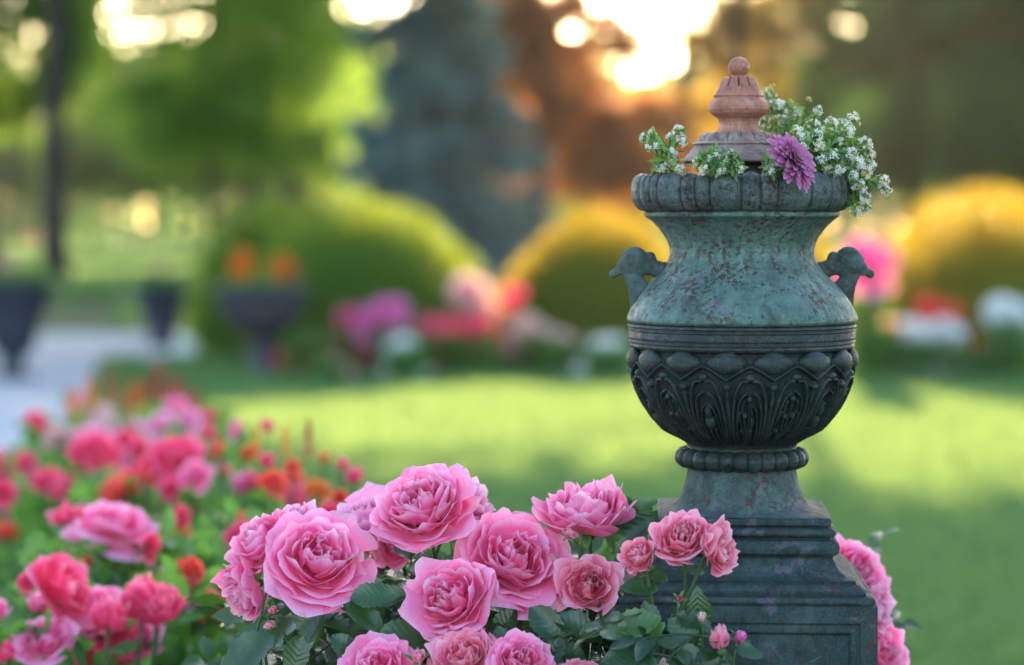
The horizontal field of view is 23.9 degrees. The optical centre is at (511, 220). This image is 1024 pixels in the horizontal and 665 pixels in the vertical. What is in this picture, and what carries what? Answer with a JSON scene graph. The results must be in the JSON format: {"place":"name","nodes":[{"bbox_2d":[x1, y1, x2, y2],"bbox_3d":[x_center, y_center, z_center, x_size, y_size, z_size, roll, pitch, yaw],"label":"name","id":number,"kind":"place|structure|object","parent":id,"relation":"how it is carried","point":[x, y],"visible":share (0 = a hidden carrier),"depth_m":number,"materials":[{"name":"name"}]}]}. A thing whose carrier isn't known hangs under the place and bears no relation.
{"place":"outdoors","nodes":[
{"label":"outdoors","id":0,"kind":"place"},
{"bbox_2d":[0,363,86,454],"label":"path","id":1,"kind":"structure","parent":0,"point":[47,386],"depth_m":16.57,"materials":[{"name":"grey concrete"}]},
{"bbox_2d":[0,281,57,379],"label":"planter","id":2,"kind":"object","parent":1,"relation":"on","point":[22,307],"visible":0.98,"depth_m":18.15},
{"bbox_2d":[0,233,53,282],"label":"potted flowers","id":3,"kind":"object","parent":2,"relation":"in","point":[27,273],"visible":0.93,"depth_m":18.27,"materials":[{"name":"green plant"}]},
{"bbox_2d":[0,332,184,361],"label":"crossing path","id":4,"kind":"structure","parent":0,"point":[68,346],"depth_m":22.64,"materials":[{"name":"grey concrete"}]},
{"bbox_2d":[132,285,189,346],"bbox_3d":[-3.304,0.909,22.831,0.556,0.583,0.556,0,0,0],"label":"planter","id":5,"kind":"object","parent":4,"relation":"on","point":[161,308],"visible":0.87,"depth_m":22.68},
{"bbox_2d":[135,262,185,286],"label":"potted flowers","id":6,"kind":"object","parent":5,"relation":"in","point":[148,280],"visible":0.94,"depth_m":22.75,"materials":[{"name":"green plant"}]},
{"bbox_2d":[175,334,224,357],"bbox_3d":[-2.702,1.080,21.002,0.451,0.287,0.352,0,0,0],"label":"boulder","id":7,"kind":"object","parent":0,"point":[184,343],"visible":0.26,"depth_m":20.85,"materials":[{"name":"grey stone"}]},
{"bbox_2d":[0,0,983,229],"label":"sky","id":8,"kind":"structure","parent":0,"point":[657,13],"materials":[{"name":"white"}]},
{"bbox_2d":[0,230,1023,664],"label":"lawn","id":9,"kind":"structure","parent":0,"point":[90,316],"depth_m":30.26,"materials":[{"name":"green plant"}]},
{"bbox_2d":[0,111,66,249],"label":"young tree","id":10,"kind":"object","parent":9,"relation":"on","point":[15,177],"visible":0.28,"depth_m":83.04,"materials":[{"name":"green plant"}]},
{"bbox_2d":[0,56,68,195],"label":"distant tree","id":11,"kind":"object","parent":9,"relation":"on","point":[8,69],"visible":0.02,"depth_m":119.41,"materials":[{"name":"green plant"}]},
{"bbox_2d":[1,360,98,592],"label":"kerb","id":12,"kind":"structure","parent":9,"relation":"on","point":[91,367],"depth_m":17.72,"materials":[{"name":"stone"}]},
{"bbox_2d":[39,0,73,279],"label":"broadleaf tree","id":13,"kind":"object","parent":9,"relation":"on","point":[54,249],"visible":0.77,"depth_m":41.80,"materials":[{"name":"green plant"}]},
{"bbox_2d":[17,94,148,251],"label":"young tree","id":14,"kind":"object","parent":9,"relation":"on","point":[99,173],"visible":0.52,"depth_m":79.01,"materials":[{"name":"green plant"}]},
{"bbox_2d":[0,0,167,264],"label":"broadleaf tree","id":15,"kind":"object","parent":9,"relation":"on","point":[21,21],"visible":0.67,"depth_m":51.17,"materials":[{"name":"green plant"}]},
{"bbox_2d":[86,115,170,247],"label":"young tree","id":16,"kind":"object","parent":9,"relation":"on","point":[137,190],"visible":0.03,"depth_m":87.64,"materials":[{"name":"green plant"}]},
{"bbox_2d":[140,157,244,249],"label":"young tree","id":17,"kind":"object","parent":9,"relation":"on","point":[225,177],"visible":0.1,"depth_m":81.55,"materials":[{"name":"green plant"}]},
{"bbox_2d":[66,0,386,271],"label":"broadleaf tree","id":18,"kind":"object","parent":9,"relation":"on","point":[248,100],"visible":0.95,"depth_m":46.41,"materials":[{"name":"green plant"}]},
{"bbox_2d":[203,173,271,234],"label":"young tree","id":19,"kind":"object","parent":9,"relation":"on","point":[238,188],"visible":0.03,"depth_m":85.49,"materials":[{"name":"green plant"}]},
{"bbox_2d":[106,44,387,230],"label":"broadleaf tree","id":20,"kind":"object","parent":9,"relation":"on","point":[250,187],"visible":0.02,"depth_m":73.87,"materials":[{"name":"green plant"}]},
{"bbox_2d":[222,186,278,221],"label":"distant tree","id":21,"kind":"object","parent":9,"relation":"on","point":[244,205],"depth_m":127.74,"materials":[{"name":"green plant"}]},
{"bbox_2d":[175,0,396,222],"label":"broadleaf tree","id":22,"kind":"object","parent":9,"relation":"on","point":[289,186],"visible":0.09,"depth_m":57.42,"materials":[{"name":"green plant"}]},
{"bbox_2d":[241,161,347,236],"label":"young tree","id":23,"kind":"object","parent":9,"relation":"on","point":[266,178],"visible":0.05,"depth_m":79.58,"materials":[{"name":"green plant"}]},
{"bbox_2d":[272,84,387,224],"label":"distant tree","id":24,"kind":"object","parent":9,"relation":"on","point":[311,200],"depth_m":118.04,"materials":[{"name":"green plant"}]},
{"bbox_2d":[320,0,563,300],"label":"blue spruce","id":25,"kind":"object","parent":9,"relation":"on","point":[434,151],"visible":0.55,"depth_m":32.45,"materials":[{"name":"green plant"}]},
{"bbox_2d":[394,63,491,182],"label":"distant tree","id":26,"kind":"object","parent":9,"relation":"on","point":[484,180],"depth_m":124.44,"materials":[{"name":"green plant"}]},
{"bbox_2d":[0,26,1020,241],"bbox_3d":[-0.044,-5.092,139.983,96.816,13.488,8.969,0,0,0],"label":"distant wood","id":27,"kind":"object","parent":9,"relation":"on","point":[24,217],"visible":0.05,"depth_m":138.02,"materials":[{"name":"green plant"}]},
{"bbox_2d":[472,54,646,239],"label":"distant tree","id":28,"kind":"object","parent":9,"relation":"on","point":[615,85],"visible":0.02,"depth_m":119.44,"materials":[{"name":"brown plant"}]},
{"bbox_2d":[475,0,701,237],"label":"copper tree","id":29,"kind":"object","parent":9,"relation":"on","point":[606,128],"visible":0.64,"depth_m":40.42,"materials":[{"name":"brown plant"}]},
{"bbox_2d":[614,59,721,97],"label":"distant tree","id":30,"kind":"object","parent":9,"relation":"on","point":[672,79],"visible":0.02,"depth_m":124.36,"materials":[{"name":"orange plant"}]},
{"bbox_2d":[550,53,871,236],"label":"broadleaf tree","id":31,"kind":"object","parent":9,"relation":"on","point":[635,212],"visible":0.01,"depth_m":59.27,"materials":[{"name":"yellow plant"}]},
{"bbox_2d":[617,0,843,226],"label":"golden tree","id":32,"kind":"object","parent":9,"relation":"on","point":[706,44],"visible":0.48,"depth_m":46.37,"materials":[{"name":"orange plant"}]},
{"bbox_2d":[730,0,742,75],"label":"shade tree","id":33,"kind":"object","parent":9,"relation":"on","point":[736,36],"visible":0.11,"depth_m":29.89,"materials":[{"name":"brown plant"}]},
{"bbox_2d":[815,235,840,278],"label":"round shrub","id":34,"kind":"object","parent":9,"relation":"on","point":[824,253],"visible":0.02,"depth_m":21.65,"materials":[{"name":"yellow plant"}]},
{"bbox_2d":[832,79,885,242],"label":"distant tree","id":35,"kind":"object","parent":9,"relation":"on","point":[836,233],"depth_m":118.83,"materials":[{"name":"plant"}]},
{"bbox_2d":[767,0,1022,255],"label":"broadleaf tree","id":36,"kind":"object","parent":9,"relation":"on","point":[892,49],"visible":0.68,"depth_m":47.03,"materials":[{"name":"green plant"}]},
{"bbox_2d":[910,0,1023,226],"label":"broadleaf tree","id":37,"kind":"object","parent":9,"relation":"on","point":[984,143],"visible":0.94,"depth_m":43.47,"materials":[{"name":"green plant"}]},
{"label":"border soil","id":38,"kind":"structure","parent":0,"visible":0},
{"bbox_2d":[180,190,342,359],"bbox_3d":[-2.102,0.476,20.802,1.532,1.476,1.313,0,0,0],"label":"round shrub","id":39,"kind":"object","parent":38,"relation":"on","point":[205,314],"visible":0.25,"depth_m":20.57,"materials":[{"name":"green plant"}]},
{"bbox_2d":[213,285,310,375],"bbox_3d":[-1.891,0.848,18.318,0.740,0.705,0.740,0,0,0],"label":"planter","id":40,"kind":"object","parent":38,"relation":"on","point":[261,318],"visible":0.77,"depth_m":18.09,"materials":[{"name":"stone"}]},
{"bbox_2d":[221,246,304,286],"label":"potted flowers","id":41,"kind":"object","parent":40,"relation":"in","point":[280,266],"visible":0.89,"depth_m":18.27,"materials":[{"name":"orange plant"}]},
{"bbox_2d":[275,330,340,374],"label":"flower clump","id":42,"kind":"object","parent":38,"relation":"on","point":[296,352],"visible":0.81,"depth_m":18.21,"materials":[{"name":"green plant"}]},
{"bbox_2d":[310,356,356,384],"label":"flower clump","id":43,"kind":"object","parent":38,"relation":"on","point":[323,370],"visible":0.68,"depth_m":17.12,"materials":[{"name":"green plant"}]},
{"bbox_2d":[325,305,372,370],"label":"flower clump","id":44,"kind":"object","parent":38,"relation":"on","point":[346,327],"visible":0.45,"depth_m":18.73,"materials":[{"name":"green plant"}]},
{"bbox_2d":[239,182,500,365],"bbox_3d":[-1.217,0.448,19.801,2.152,1.531,2.108,0,0,35],"label":"round shrub","id":45,"kind":"object","parent":38,"relation":"on","point":[339,262],"visible":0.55,"depth_m":19.29,"materials":[{"name":"green plant"}]},
{"bbox_2d":[350,297,412,373],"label":"flower clump","id":46,"kind":"object","parent":38,"relation":"on","point":[379,324],"visible":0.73,"depth_m":18.55,"materials":[{"name":"purple plant"}]},
{"bbox_2d":[379,334,431,377],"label":"flower clump","id":47,"kind":"object","parent":38,"relation":"on","point":[404,354],"visible":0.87,"depth_m":17.94,"materials":[{"name":"green plant"}]},
{"bbox_2d":[409,316,452,373],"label":"flower clump","id":48,"kind":"object","parent":38,"relation":"on","point":[429,331],"visible":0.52,"depth_m":18.40,"materials":[{"name":"green plant"}]},
{"bbox_2d":[443,273,497,369],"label":"flower clump","id":49,"kind":"object","parent":38,"relation":"on","point":[468,291],"visible":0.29,"depth_m":18.96,"materials":[{"name":"pink plant"}]},
{"bbox_2d":[441,313,509,373],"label":"flower clump","id":50,"kind":"object","parent":38,"relation":"on","point":[474,340],"visible":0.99,"depth_m":18.35,"materials":[{"name":"green plant"}]},
{"bbox_2d":[489,286,539,367],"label":"flower clump","id":51,"kind":"object","parent":38,"relation":"on","point":[506,314],"visible":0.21,"depth_m":18.97,"materials":[{"name":"pink plant"}]},
{"bbox_2d":[498,315,563,372],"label":"flower clump","id":52,"kind":"object","parent":38,"relation":"on","point":[529,332],"visible":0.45,"depth_m":18.55,"materials":[{"name":"green plant"}]},
{"bbox_2d":[536,330,591,372],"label":"flower clump","id":53,"kind":"object","parent":38,"relation":"on","point":[563,350],"visible":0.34,"depth_m":18.30,"materials":[{"name":"green plant"}]},
{"bbox_2d":[491,199,668,347],"bbox_3d":[0.696,0.513,20.588,2.096,1.402,1.861,0,0,0],"label":"round shrub","id":54,"kind":"object","parent":38,"relation":"on","point":[570,286],"visible":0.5,"depth_m":20.13,"materials":[{"name":"yellow plant"}]},
{"bbox_2d":[572,335,630,379],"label":"flower clump","id":55,"kind":"object","parent":38,"relation":"on","point":[605,355],"visible":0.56,"depth_m":17.90,"materials":[{"name":"green plant"}]},
{"bbox_2d":[831,236,898,377],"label":"flower clump","id":56,"kind":"object","parent":38,"relation":"on","point":[872,303],"visible":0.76,"depth_m":17.75,"materials":[{"name":"pink plant"}]},
{"bbox_2d":[855,318,902,376],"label":"flower clump","id":57,"kind":"object","parent":38,"relation":"on","point":[896,328],"visible":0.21,"depth_m":17.91,"materials":[{"name":"green plant"}]},
{"bbox_2d":[884,318,938,376],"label":"flower clump","id":58,"kind":"object","parent":38,"relation":"on","point":[911,359],"visible":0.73,"depth_m":17.93,"materials":[{"name":"green plant"}]},
{"bbox_2d":[912,294,963,323],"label":"flower clump","id":59,"kind":"object","parent":38,"relation":"on","point":[934,311],"visible":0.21,"depth_m":18.39,"materials":[{"name":"red plant"}]},
{"bbox_2d":[859,179,1023,367],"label":"round shrub","id":60,"kind":"object","parent":38,"relation":"on","point":[953,273],"visible":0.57,"depth_m":18.99,"materials":[{"name":"yellow plant"}]},
{"bbox_2d":[916,317,976,378],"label":"flower clump","id":61,"kind":"object","parent":38,"relation":"on","point":[951,352],"visible":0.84,"depth_m":17.93,"materials":[{"name":"green plant"}]},
{"bbox_2d":[967,339,994,376],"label":"flower clump","id":62,"kind":"object","parent":38,"relation":"on","point":[975,346],"visible":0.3,"depth_m":18.10,"materials":[{"name":"green plant"}]},
{"bbox_2d":[979,295,1023,376],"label":"flower clump","id":63,"kind":"object","parent":38,"relation":"on","point":[1003,315],"visible":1,"depth_m":17.96,"materials":[{"name":"green plant"}]},
{"label":"bed soil","id":64,"kind":"structure","parent":0,"visible":0},
{"bbox_2d":[0,409,84,593],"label":"rose bush","id":65,"kind":"object","parent":64,"relation":"on","point":[26,462],"visible":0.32,"depth_m":4.83,"materials":[{"name":"pink plant"}]},
{"bbox_2d":[0,553,186,664],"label":"rose bush","id":66,"kind":"object","parent":64,"relation":"on","point":[100,625],"visible":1,"depth_m":2.56,"materials":[{"name":"pink plant"}]},
{"bbox_2d":[0,368,186,561],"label":"rose bush","id":67,"kind":"object","parent":64,"relation":"on","point":[113,418],"visible":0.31,"depth_m":5.69,"materials":[{"name":"pink plant"}]},
{"bbox_2d":[0,426,188,631],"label":"rose bush","id":68,"kind":"object","parent":64,"relation":"on","point":[91,450],"visible":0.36,"depth_m":4.20,"materials":[{"name":"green plant"}]},
{"bbox_2d":[0,499,239,664],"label":"rose bush","id":69,"kind":"object","parent":64,"relation":"on","point":[107,526],"visible":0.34,"depth_m":2.89,"materials":[{"name":"pink plant"}]},
{"bbox_2d":[62,363,260,467],"bbox_3d":[-0.957,1.007,6.440,0.696,1.257,0.708,0,0,0],"label":"rose bush","id":70,"kind":"object","parent":64,"relation":"on","point":[223,418],"visible":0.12,"depth_m":6.43,"materials":[{"name":"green plant"}]},
{"bbox_2d":[70,397,283,525],"bbox_3d":[-0.679,0.780,4.813,0.507,0.843,0.515,0,0,0],"label":"rose bush","id":71,"kind":"object","parent":64,"relation":"on","point":[155,426],"visible":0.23,"depth_m":4.73,"materials":[{"name":"pink plant"}]},
{"bbox_2d":[52,419,308,580],"bbox_3d":[-0.521,0.763,3.781,0.488,0.878,0.486,0,0,0],"label":"rose bush","id":72,"kind":"object","parent":64,"relation":"on","point":[189,477],"visible":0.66,"depth_m":3.70,"materials":[{"name":"pink plant"}]},
{"bbox_2d":[61,536,322,664],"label":"rose bush","id":73,"kind":"object","parent":64,"relation":"on","point":[180,575],"visible":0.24,"depth_m":2.71,"materials":[{"name":"green plant"}]},
{"bbox_2d":[159,418,430,646],"bbox_3d":[-0.284,0.737,3.263,0.456,0.928,0.438,0,0,0],"label":"rose bush","id":74,"kind":"object","parent":64,"relation":"on","point":[271,481],"visible":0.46,"depth_m":3.26,"materials":[{"name":"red plant"}]},
{"bbox_2d":[180,463,557,664],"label":"rose bush","id":75,"kind":"object","parent":64,"relation":"on","point":[324,586],"visible":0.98,"depth_m":2.07,"materials":[{"name":"pink plant"}]},
{"bbox_2d":[349,474,658,664],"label":"rose bush","id":76,"kind":"object","parent":64,"relation":"on","point":[530,574],"visible":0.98,"depth_m":2.06,"materials":[{"name":"pink plant"}]},
{"bbox_2d":[572,509,763,664],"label":"rose bush","id":77,"kind":"object","parent":64,"relation":"on","point":[680,538],"visible":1,"depth_m":1.98,"materials":[{"name":"pink plant"}]},
{"bbox_2d":[617,498,877,664],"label":"pedestal","id":78,"kind":"object","parent":64,"relation":"on","point":[791,592],"visible":0.54,"depth_m":2.05,"materials":[{"name":"stone"}]},
{"bbox_2d":[609,57,873,518],"bbox_3d":[0.204,0.055,2.150,0.205,0.402,0.205,0,0,34],"label":"garden urn","id":79,"kind":"object","parent":78,"relation":"on","point":[742,358],"visible":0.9,"depth_m":2.09,"materials":[{"name":"stone"}]},
{"bbox_2d":[639,124,688,175],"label":"alyssum plant","id":80,"kind":"object","parent":79,"relation":"on","point":[670,151],"visible":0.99,"depth_m":2.11,"materials":[{"name":"white plant"}]},
{"bbox_2d":[687,142,748,181],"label":"alyssum plant","id":81,"kind":"object","parent":79,"relation":"in","point":[730,161],"visible":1,"depth_m":2.05,"materials":[{"name":"white plant"}]},
{"bbox_2d":[758,151,793,183],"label":"leafy sprig","id":82,"kind":"object","parent":79,"relation":"in","point":[771,168],"visible":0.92,"depth_m":2.05,"materials":[{"name":"green plant"}]},
{"bbox_2d":[759,83,823,173],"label":"alyssum plant","id":83,"kind":"object","parent":79,"relation":"in","point":[777,120],"visible":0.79,"depth_m":2.17,"materials":[{"name":"white plant"}]},
{"bbox_2d":[766,132,816,192],"bbox_3d":[0.240,-0.049,2.043,0.035,0.053,0.074,0,0,32],"label":"zinnia","id":84,"kind":"object","parent":79,"relation":"in","point":[792,156],"visible":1,"depth_m":2.03,"materials":[{"name":"purple plant"}]},
{"bbox_2d":[799,111,892,218],"bbox_3d":[0.282,-0.049,2.116,0.075,0.095,0.084,0,0,44],"label":"alyssum plant","id":85,"kind":"object","parent":79,"relation":"in","point":[830,156],"visible":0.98,"depth_m":2.11,"materials":[{"name":"white plant"}]},
{"bbox_2d":[835,528,925,664],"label":"rose bush","id":86,"kind":"object","parent":64,"relation":"on","point":[893,647],"visible":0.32,"depth_m":2.28,"materials":[{"name":"pink plant"}]}
]}

